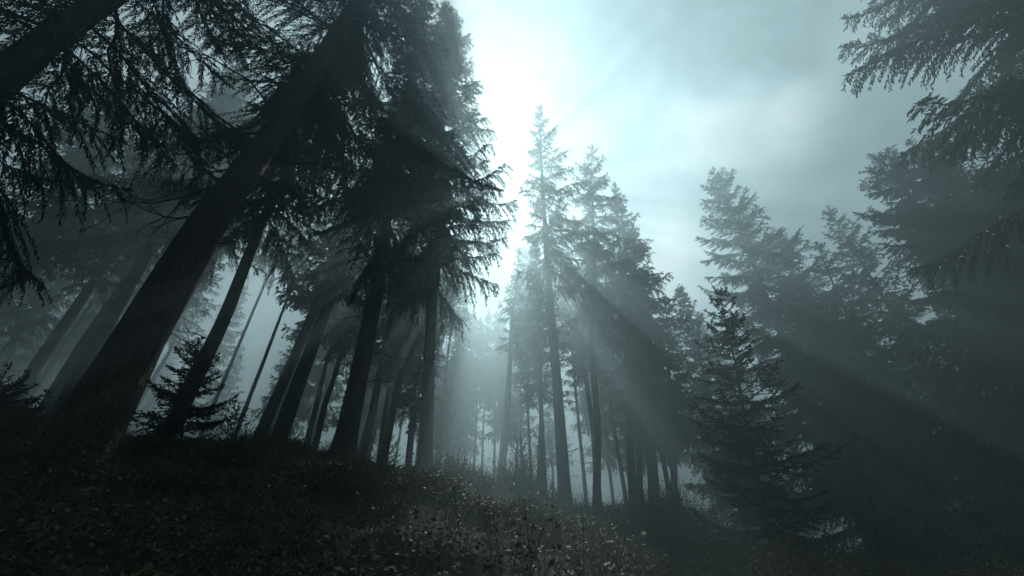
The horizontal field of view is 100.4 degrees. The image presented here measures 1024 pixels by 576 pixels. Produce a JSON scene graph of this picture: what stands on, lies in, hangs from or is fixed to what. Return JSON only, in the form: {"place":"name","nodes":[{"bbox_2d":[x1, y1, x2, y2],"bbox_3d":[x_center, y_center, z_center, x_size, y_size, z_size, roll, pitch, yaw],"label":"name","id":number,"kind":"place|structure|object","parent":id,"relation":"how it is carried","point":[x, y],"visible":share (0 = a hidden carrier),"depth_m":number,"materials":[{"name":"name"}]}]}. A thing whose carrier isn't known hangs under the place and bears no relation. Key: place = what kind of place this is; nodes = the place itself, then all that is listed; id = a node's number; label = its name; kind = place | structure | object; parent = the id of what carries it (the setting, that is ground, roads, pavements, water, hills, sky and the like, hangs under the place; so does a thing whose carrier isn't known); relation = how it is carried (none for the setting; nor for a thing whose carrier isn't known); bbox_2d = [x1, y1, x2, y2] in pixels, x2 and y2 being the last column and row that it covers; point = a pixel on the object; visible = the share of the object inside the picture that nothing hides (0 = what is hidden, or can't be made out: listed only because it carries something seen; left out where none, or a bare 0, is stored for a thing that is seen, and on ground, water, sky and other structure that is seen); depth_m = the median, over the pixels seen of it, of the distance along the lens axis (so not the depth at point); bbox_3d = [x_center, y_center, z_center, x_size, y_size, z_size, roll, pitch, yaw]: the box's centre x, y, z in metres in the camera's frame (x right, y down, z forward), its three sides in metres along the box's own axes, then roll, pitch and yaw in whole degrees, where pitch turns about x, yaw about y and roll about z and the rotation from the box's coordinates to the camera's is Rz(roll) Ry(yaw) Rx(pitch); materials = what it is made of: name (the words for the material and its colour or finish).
{"place":"outdoors","nodes":[
{"label":"outdoors","id":0,"kind":"place"},
{"bbox_2d":[0,420,971,575],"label":"ground","id":1,"kind":"structure","parent":0,"point":[478,568],"depth_m":3.73,"materials":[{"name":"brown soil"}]},
{"bbox_2d":[0,362,54,420],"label":"young spruce","id":2,"kind":"object","parent":1,"relation":"on","point":[7,389],"visible":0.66,"depth_m":6.58,"materials":[{"name":"green plant"}]},
{"bbox_2d":[0,278,62,381],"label":"spruce tree","id":3,"kind":"object","parent":1,"relation":"on","point":[2,343],"visible":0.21,"depth_m":34.64,"materials":[{"name":"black plant"}]},
{"bbox_2d":[0,203,81,309],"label":"spruce tree","id":4,"kind":"object","parent":1,"relation":"on","point":[14,294],"visible":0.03,"depth_m":24.11,"materials":[{"name":"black plant"}]},
{"bbox_2d":[0,275,105,392],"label":"spruce tree","id":5,"kind":"object","parent":1,"relation":"on","point":[18,371],"visible":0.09,"depth_m":31.94,"materials":[{"name":"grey plant"}]},
{"bbox_2d":[0,222,109,364],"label":"spruce tree","id":6,"kind":"object","parent":1,"relation":"on","point":[27,318],"visible":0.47,"depth_m":23.26,"materials":[{"name":"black plant"}]},
{"bbox_2d":[13,266,123,415],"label":"spruce tree","id":7,"kind":"object","parent":1,"relation":"on","point":[56,366],"visible":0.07,"depth_m":30.07,"materials":[{"name":"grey plant"}]},
{"bbox_2d":[0,82,149,307],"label":"spruce tree","id":8,"kind":"object","parent":1,"relation":"on","point":[47,232],"visible":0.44,"depth_m":15.89,"materials":[{"name":"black plant"}]},
{"bbox_2d":[25,239,151,401],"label":"spruce tree","id":9,"kind":"object","parent":1,"relation":"on","point":[44,373],"visible":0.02,"depth_m":21.31,"materials":[{"name":"black plant"}]},
{"bbox_2d":[32,242,159,363],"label":"spruce tree","id":10,"kind":"object","parent":1,"relation":"on","point":[77,334],"visible":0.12,"depth_m":24.66,"materials":[{"name":"grey plant"}]},
{"bbox_2d":[2,101,204,410],"bbox_3d":[-17.935,-2.719,20.112,4.789,22.489,4.448,28,-44,-33],"label":"spruce tree","id":11,"kind":"object","parent":1,"relation":"on","point":[38,362],"visible":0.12,"depth_m":18.06,"materials":[{"name":"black plant"}]},
{"bbox_2d":[0,0,268,307],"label":"spruce tree","id":12,"kind":"object","parent":1,"relation":"on","point":[26,57],"visible":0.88,"depth_m":6.48,"materials":[{"name":"green plant"}]},
{"bbox_2d":[34,59,264,417],"bbox_3d":[-14.698,-4.157,18.719,5.038,23.589,4.468,27,-44,-32],"label":"spruce tree","id":13,"kind":"object","parent":1,"relation":"on","point":[58,384],"visible":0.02,"depth_m":15.21,"materials":[{"name":"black plant"}]},
{"bbox_2d":[126,341,178,436],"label":"spruce tree","id":14,"kind":"object","parent":1,"relation":"on","point":[150,404],"visible":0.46,"depth_m":41.62,"materials":[{"name":"grey plant"}]},
{"bbox_2d":[43,60,271,418],"bbox_3d":[-12.791,-3.593,15.666,5.526,20.004,5.491,-5,-36,-3],"label":"spruce tree","id":15,"kind":"object","parent":1,"relation":"on","point":[101,335],"visible":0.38,"depth_m":14.60,"materials":[{"name":"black plant"}]},
{"bbox_2d":[133,245,225,416],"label":"spruce tree","id":16,"kind":"object","parent":1,"relation":"on","point":[171,341],"visible":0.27,"depth_m":30.02,"materials":[{"name":"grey plant"}]},
{"bbox_2d":[127,335,238,452],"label":"young spruce","id":17,"kind":"object","parent":1,"relation":"on","point":[170,429],"visible":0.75,"depth_m":6.36,"materials":[{"name":"green plant"}]},
{"bbox_2d":[149,365,216,437],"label":"spruce tree","id":18,"kind":"object","parent":1,"relation":"on","point":[195,401],"visible":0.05,"depth_m":36.30,"materials":[{"name":"grey plant"}]},
{"bbox_2d":[186,247,230,317],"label":"spruce tree","id":19,"kind":"object","parent":1,"relation":"on","point":[194,304],"visible":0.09,"depth_m":24.66,"materials":[{"name":"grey plant"}]},
{"bbox_2d":[181,285,248,402],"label":"spruce tree","id":20,"kind":"object","parent":1,"relation":"on","point":[225,352],"visible":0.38,"depth_m":35.23,"materials":[{"name":"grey plant"}]},
{"bbox_2d":[184,345,246,442],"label":"spruce tree","id":21,"kind":"object","parent":1,"relation":"on","point":[223,396],"visible":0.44,"depth_m":42.71,"materials":[{"name":"grey plant"}]},
{"bbox_2d":[122,71,314,434],"bbox_3d":[-11.504,-4.252,18.562,5.031,23.737,4.861,16,-39,-21],"label":"spruce tree","id":22,"kind":"object","parent":1,"relation":"on","point":[209,268],"visible":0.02,"depth_m":17.00,"materials":[{"name":"black plant"}]},
{"bbox_2d":[208,398,257,440],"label":"spruce sapling","id":23,"kind":"object","parent":1,"relation":"on","point":[237,418],"visible":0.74,"depth_m":7.77,"materials":[{"name":"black plant"}]},
{"bbox_2d":[24,0,450,469],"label":"spruce tree","id":24,"kind":"object","parent":1,"relation":"on","point":[98,405],"visible":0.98,"depth_m":8.23,"materials":[{"name":"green plant"}]},
{"bbox_2d":[198,188,310,437],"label":"spruce tree","id":25,"kind":"object","parent":1,"relation":"on","point":[269,287],"visible":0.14,"depth_m":28.24,"materials":[{"name":"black plant"}]},
{"bbox_2d":[156,22,372,440],"bbox_3d":[-6.236,-3.880,12.285,4.130,17.661,3.981,0,-36,0],"label":"spruce tree","id":26,"kind":"object","parent":1,"relation":"on","point":[256,221],"visible":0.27,"depth_m":10.83,"materials":[{"name":"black plant"}]},
{"bbox_2d":[231,184,332,439],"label":"spruce tree","id":27,"kind":"object","parent":1,"relation":"on","point":[256,379],"visible":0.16,"depth_m":24.94,"materials":[{"name":"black plant"}]},
{"bbox_2d":[249,325,320,435],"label":"spruce tree","id":28,"kind":"object","parent":1,"relation":"on","point":[279,370],"visible":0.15,"depth_m":31.71,"materials":[{"name":"grey plant"}]},
{"bbox_2d":[263,348,322,424],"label":"spruce tree","id":29,"kind":"object","parent":1,"relation":"on","point":[309,394],"visible":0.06,"depth_m":35.03,"materials":[{"name":"grey plant"}]},
{"bbox_2d":[291,360,317,438],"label":"spruce tree","id":30,"kind":"object","parent":1,"relation":"on","point":[298,428],"visible":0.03,"depth_m":40.67,"materials":[{"name":"grey plant"}]},
{"bbox_2d":[281,267,341,359],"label":"spruce tree","id":31,"kind":"object","parent":1,"relation":"on","point":[293,336],"visible":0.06,"depth_m":27.34,"materials":[{"name":"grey plant"}]},
{"bbox_2d":[252,158,372,440],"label":"spruce tree","id":32,"kind":"object","parent":1,"relation":"on","point":[272,406],"visible":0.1,"depth_m":17.00,"materials":[{"name":"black plant"}]},
{"bbox_2d":[299,354,346,445],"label":"spruce tree","id":33,"kind":"object","parent":1,"relation":"on","point":[335,395],"visible":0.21,"depth_m":37.97,"materials":[{"name":"grey plant"}]},
{"bbox_2d":[309,307,350,412],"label":"spruce tree","id":34,"kind":"object","parent":1,"relation":"on","point":[319,369],"visible":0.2,"depth_m":34.18,"materials":[{"name":"grey plant"}]},
{"bbox_2d":[303,266,364,446],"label":"spruce tree","id":35,"kind":"object","parent":1,"relation":"on","point":[315,409],"visible":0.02,"depth_m":23.67,"materials":[{"name":"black plant"}]},
{"bbox_2d":[270,133,402,440],"bbox_3d":[-6.407,-1.780,16.737,4.382,18.499,4.238,2,-36,2],"label":"spruce tree","id":36,"kind":"object","parent":1,"relation":"on","point":[293,396],"visible":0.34,"depth_m":15.02,"materials":[{"name":"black plant"}]},
{"bbox_2d":[307,252,385,450],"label":"spruce tree","id":37,"kind":"object","parent":1,"relation":"on","point":[352,329],"visible":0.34,"depth_m":21.97,"materials":[{"name":"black plant"}]},
{"bbox_2d":[333,363,379,445],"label":"spruce tree","id":38,"kind":"object","parent":1,"relation":"on","point":[367,392],"visible":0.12,"depth_m":35.33,"materials":[{"name":"grey plant"}]},
{"bbox_2d":[339,337,380,384],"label":"spruce tree","id":39,"kind":"object","parent":1,"relation":"on","point":[347,364],"visible":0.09,"depth_m":32.43,"materials":[{"name":"grey plant"}]},
{"bbox_2d":[298,0,460,467],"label":"spruce tree","id":40,"kind":"object","parent":1,"relation":"on","point":[380,263],"visible":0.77,"depth_m":10.46,"materials":[{"name":"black plant"}]},
{"bbox_2d":[366,304,409,460],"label":"spruce tree","id":41,"kind":"object","parent":1,"relation":"on","point":[373,434],"visible":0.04,"depth_m":29.45,"materials":[{"name":"black plant"}]},
{"bbox_2d":[361,325,417,426],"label":"spruce tree","id":42,"kind":"object","parent":1,"relation":"on","point":[381,410],"visible":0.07,"depth_m":34.07,"materials":[{"name":"grey plant"}]},
{"bbox_2d":[370,433,410,468],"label":"spruce sapling","id":43,"kind":"object","parent":1,"relation":"on","point":[386,444],"visible":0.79,"depth_m":9.54,"materials":[{"name":"grey plant"}]},
{"bbox_2d":[366,292,421,461],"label":"spruce tree","id":44,"kind":"object","parent":1,"relation":"on","point":[393,368],"visible":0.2,"depth_m":23.02,"materials":[{"name":"black plant"}]},
{"bbox_2d":[358,223,441,458],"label":"spruce tree","id":45,"kind":"object","parent":1,"relation":"on","point":[367,430],"visible":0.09,"depth_m":14.23,"materials":[{"name":"black plant"}]},
{"bbox_2d":[372,234,450,463],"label":"spruce tree","id":46,"kind":"object","parent":1,"relation":"on","point":[404,345],"visible":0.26,"depth_m":20.44,"materials":[{"name":"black plant"}]},
{"bbox_2d":[383,308,450,468],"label":"spruce tree","id":47,"kind":"object","parent":1,"relation":"on","point":[412,427],"visible":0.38,"depth_m":20.84,"materials":[{"name":"grey plant"}]},
{"bbox_2d":[405,268,446,467],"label":"spruce tree","id":48,"kind":"object","parent":1,"relation":"on","point":[407,449],"visible":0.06,"depth_m":24.72,"materials":[{"name":"black plant"}]},
{"bbox_2d":[405,338,455,457],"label":"spruce tree","id":49,"kind":"object","parent":1,"relation":"on","point":[435,432],"visible":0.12,"depth_m":28.78,"materials":[{"name":"grey plant"}]},
{"bbox_2d":[364,1,520,473],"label":"spruce tree","id":50,"kind":"object","parent":1,"relation":"on","point":[455,164],"visible":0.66,"depth_m":12.76,"materials":[{"name":"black plant"}]},
{"bbox_2d":[434,350,473,465],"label":"spruce tree","id":51,"kind":"object","parent":1,"relation":"on","point":[458,443],"visible":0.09,"depth_m":34.04,"materials":[{"name":"grey plant"}]},
{"bbox_2d":[435,233,476,464],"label":"spruce tree","id":52,"kind":"object","parent":1,"relation":"on","point":[454,300],"visible":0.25,"depth_m":26.87,"materials":[{"name":"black plant"}]},
{"bbox_2d":[433,335,481,465],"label":"spruce tree","id":53,"kind":"object","parent":1,"relation":"on","point":[454,398],"visible":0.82,"depth_m":27.17,"materials":[{"name":"grey plant"}]},
{"bbox_2d":[445,303,479,460],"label":"spruce tree","id":54,"kind":"object","parent":1,"relation":"on","point":[467,333],"visible":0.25,"depth_m":34.61,"materials":[{"name":"green plant"}]},
{"bbox_2d":[444,350,486,467],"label":"spruce tree","id":55,"kind":"object","parent":1,"relation":"on","point":[470,443],"visible":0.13,"depth_m":39.22,"materials":[{"name":"green plant"}]},
{"bbox_2d":[460,310,485,464],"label":"spruce tree","id":56,"kind":"object","parent":1,"relation":"on","point":[479,340],"visible":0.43,"depth_m":34.80,"materials":[{"name":"green plant"}]},
{"bbox_2d":[464,317,492,471],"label":"spruce tree","id":57,"kind":"object","parent":1,"relation":"on","point":[483,347],"visible":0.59,"depth_m":35.29,"materials":[{"name":"green plant"}]},
{"bbox_2d":[473,309,496,471],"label":"spruce tree","id":58,"kind":"object","parent":1,"relation":"on","point":[488,317],"visible":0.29,"depth_m":40.36,"materials":[{"name":"green plant"}]},
{"bbox_2d":[481,310,511,475],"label":"spruce tree","id":59,"kind":"object","parent":1,"relation":"on","point":[497,329],"visible":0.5,"depth_m":37.80,"materials":[{"name":"green plant"}]},
{"bbox_2d":[477,333,529,447],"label":"spruce tree","id":60,"kind":"object","parent":1,"relation":"on","point":[498,410],"visible":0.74,"depth_m":31.89,"materials":[{"name":"green plant"}]},
{"bbox_2d":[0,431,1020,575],"bbox_3d":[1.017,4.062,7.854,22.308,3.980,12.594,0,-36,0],"label":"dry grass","id":61,"kind":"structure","parent":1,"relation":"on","point":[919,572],"depth_m":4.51,"materials":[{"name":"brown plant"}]},
{"bbox_2d":[0,393,1023,575],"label":"undergrowth","id":62,"kind":"object","parent":1,"relation":"on","point":[441,483],"visible":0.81,"depth_m":3.92,"materials":[{"name":"green plant"}]},
{"bbox_2d":[494,246,531,480],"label":"spruce tree","id":63,"kind":"object","parent":1,"relation":"on","point":[511,350],"visible":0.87,"depth_m":21.73,"materials":[{"name":"green plant"}]},
{"bbox_2d":[504,268,533,468],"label":"spruce tree","id":64,"kind":"object","parent":1,"relation":"on","point":[519,361],"visible":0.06,"depth_m":36.33,"materials":[{"name":"green plant"}]},
{"bbox_2d":[500,360,538,475],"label":"spruce tree","id":65,"kind":"object","parent":1,"relation":"on","point":[518,419],"visible":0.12,"depth_m":36.98,"materials":[{"name":"green plant"}]},
{"bbox_2d":[500,434,549,489],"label":"spruce sapling","id":66,"kind":"object","parent":1,"relation":"on","point":[522,450],"visible":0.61,"depth_m":10.07,"materials":[{"name":"green plant"}]},
{"bbox_2d":[508,245,546,484],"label":"spruce tree","id":67,"kind":"object","parent":1,"relation":"on","point":[525,254],"visible":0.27,"depth_m":31.56,"materials":[{"name":"green plant"}]},
{"bbox_2d":[512,242,560,492],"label":"spruce tree","id":68,"kind":"object","parent":1,"relation":"on","point":[537,338],"visible":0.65,"depth_m":17.66,"materials":[{"name":"green plant"}]},
{"bbox_2d":[503,303,573,489],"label":"spruce tree","id":69,"kind":"object","parent":1,"relation":"on","point":[528,396],"visible":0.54,"depth_m":23.38,"materials":[{"name":"green plant"}]},
{"bbox_2d":[530,381,573,494],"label":"spruce tree","id":70,"kind":"object","parent":1,"relation":"on","point":[549,437],"visible":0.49,"depth_m":38.35,"materials":[{"name":"green plant"}]},
{"bbox_2d":[516,105,601,506],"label":"spruce tree","id":71,"kind":"object","parent":1,"relation":"on","point":[548,242],"visible":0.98,"depth_m":16.13,"materials":[{"name":"green plant"}]},
{"bbox_2d":[553,233,587,508],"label":"spruce tree","id":72,"kind":"object","parent":1,"relation":"on","point":[562,302],"visible":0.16,"depth_m":28.19,"materials":[{"name":"green plant"}]},
{"bbox_2d":[558,263,619,507],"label":"spruce tree","id":73,"kind":"object","parent":1,"relation":"on","point":[583,360],"visible":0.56,"depth_m":21.76,"materials":[{"name":"green plant"}]},
{"bbox_2d":[565,344,616,438],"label":"spruce tree","id":74,"kind":"object","parent":1,"relation":"on","point":[583,410],"visible":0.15,"depth_m":35.20,"materials":[{"name":"green plant"}]},
{"bbox_2d":[576,253,614,507],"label":"spruce tree","id":75,"kind":"object","parent":1,"relation":"on","point":[609,466],"visible":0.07,"depth_m":26.91,"materials":[{"name":"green plant"}]},
{"bbox_2d":[554,143,641,509],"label":"spruce tree","id":76,"kind":"object","parent":1,"relation":"on","point":[595,252],"visible":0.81,"depth_m":17.75,"materials":[{"name":"green plant"}]},
{"bbox_2d":[578,243,627,506],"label":"spruce tree","id":77,"kind":"object","parent":1,"relation":"on","point":[622,478],"visible":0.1,"depth_m":23.17,"materials":[{"name":"green plant"}]},
{"bbox_2d":[583,385,625,475],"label":"spruce tree","id":78,"kind":"object","parent":1,"relation":"on","point":[612,449],"visible":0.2,"depth_m":35.31,"materials":[{"name":"green plant"}]},
{"bbox_2d":[590,333,637,473],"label":"spruce tree","id":79,"kind":"object","parent":1,"relation":"on","point":[614,366],"visible":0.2,"depth_m":26.84,"materials":[{"name":"green plant"}]},
{"bbox_2d":[577,182,667,508],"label":"spruce tree","id":80,"kind":"object","parent":1,"relation":"on","point":[631,476],"visible":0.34,"depth_m":19.22,"materials":[{"name":"green plant"}]},
{"bbox_2d":[608,362,659,505],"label":"spruce tree","id":81,"kind":"object","parent":1,"relation":"on","point":[623,456],"visible":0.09,"depth_m":34.58,"materials":[{"name":"green plant"}]},
{"bbox_2d":[595,224,699,506],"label":"spruce tree","id":82,"kind":"object","parent":1,"relation":"on","point":[642,358],"visible":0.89,"depth_m":17.07,"materials":[{"name":"green plant"}]},
{"bbox_2d":[609,272,686,508],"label":"spruce tree","id":83,"kind":"object","parent":1,"relation":"on","point":[653,396],"visible":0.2,"depth_m":18.23,"materials":[{"name":"green plant"}]},
{"bbox_2d":[610,349,703,504],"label":"spruce tree","id":84,"kind":"object","parent":1,"relation":"on","point":[660,446],"visible":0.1,"depth_m":20.25,"materials":[{"name":"green plant"}]},
{"bbox_2d":[642,400,690,503],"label":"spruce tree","id":85,"kind":"object","parent":1,"relation":"on","point":[667,456],"visible":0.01,"depth_m":29.95,"materials":[{"name":"green plant"}]},
{"bbox_2d":[634,293,712,506],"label":"spruce tree","id":86,"kind":"object","parent":1,"relation":"on","point":[674,429],"visible":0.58,"depth_m":18.42,"materials":[{"name":"green plant"}]},
{"bbox_2d":[670,349,717,520],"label":"spruce tree","id":87,"kind":"object","parent":1,"relation":"on","point":[693,450],"visible":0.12,"depth_m":37.53,"materials":[{"name":"green plant"}]},
{"bbox_2d":[669,283,818,549],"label":"spruce tree","id":88,"kind":"object","parent":1,"relation":"on","point":[701,387],"visible":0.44,"depth_m":19.34,"materials":[{"name":"green plant"}]},
{"bbox_2d":[694,311,814,550],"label":"spruce tree","id":89,"kind":"object","parent":1,"relation":"on","point":[697,314],"visible":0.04,"depth_m":27.49,"materials":[{"name":"green plant"}]},
{"bbox_2d":[688,285,846,575],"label":"young spruce","id":90,"kind":"object","parent":1,"relation":"on","point":[752,438],"visible":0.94,"depth_m":6.12,"materials":[{"name":"green plant"}]},
{"bbox_2d":[695,167,962,562],"bbox_3d":[11.393,1.542,18.602,6.407,20.338,7.253,-21,-41,26],"label":"spruce tree","id":91,"kind":"object","parent":1,"relation":"on","point":[806,404],"visible":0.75,"depth_m":15.84,"materials":[{"name":"green plant"}]},
{"bbox_2d":[802,241,958,570],"bbox_3d":[12.622,3.258,14.896,4.264,13.533,3.716,5,-36,4],"label":"spruce tree","id":92,"kind":"object","parent":1,"relation":"on","point":[889,382],"visible":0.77,"depth_m":14.95,"materials":[{"name":"green plant"}]},
{"bbox_2d":[755,228,1023,575],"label":"spruce tree","id":93,"kind":"object","parent":1,"relation":"on","point":[947,523],"visible":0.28,"depth_m":14.02,"materials":[{"name":"green plant"}]},
{"bbox_2d":[821,205,1023,575],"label":"spruce tree","id":94,"kind":"object","parent":1,"relation":"on","point":[895,314],"visible":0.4,"depth_m":16.11,"materials":[{"name":"green plant"}]},
{"bbox_2d":[837,0,1023,299],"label":"spruce tree","id":95,"kind":"object","parent":1,"relation":"on","point":[1004,92],"visible":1,"depth_m":8.67,"materials":[{"name":"green plant"}]},
{"bbox_2d":[853,313,1008,575],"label":"spruce tree","id":96,"kind":"object","parent":1,"relation":"on","point":[955,504],"visible":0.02,"depth_m":21.33,"materials":[{"name":"green plant"}]},
{"bbox_2d":[852,144,1023,575],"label":"spruce tree","id":97,"kind":"object","parent":1,"relation":"on","point":[1006,458],"visible":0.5,"depth_m":10.77,"materials":[{"name":"green plant"}]},
{"bbox_2d":[886,300,1022,561],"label":"spruce tree","id":98,"kind":"object","parent":1,"relation":"on","point":[959,505],"depth_m":20.70,"materials":[{"name":"green plant"}]},
{"bbox_2d":[891,131,1023,538],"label":"spruce tree","id":99,"kind":"object","parent":1,"relation":"on","point":[952,188],"visible":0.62,"depth_m":10.89,"materials":[{"name":"green plant"}]},
{"bbox_2d":[961,147,1023,384],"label":"spruce tree","id":100,"kind":"object","parent":1,"relation":"on","point":[1004,308],"visible":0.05,"depth_m":10.88,"materials":[{"name":"green plant"}]},
{"bbox_2d":[0,0,1023,561],"label":"sky","id":101,"kind":"structure","parent":0,"point":[670,92],"materials":[{"name":"grey"}]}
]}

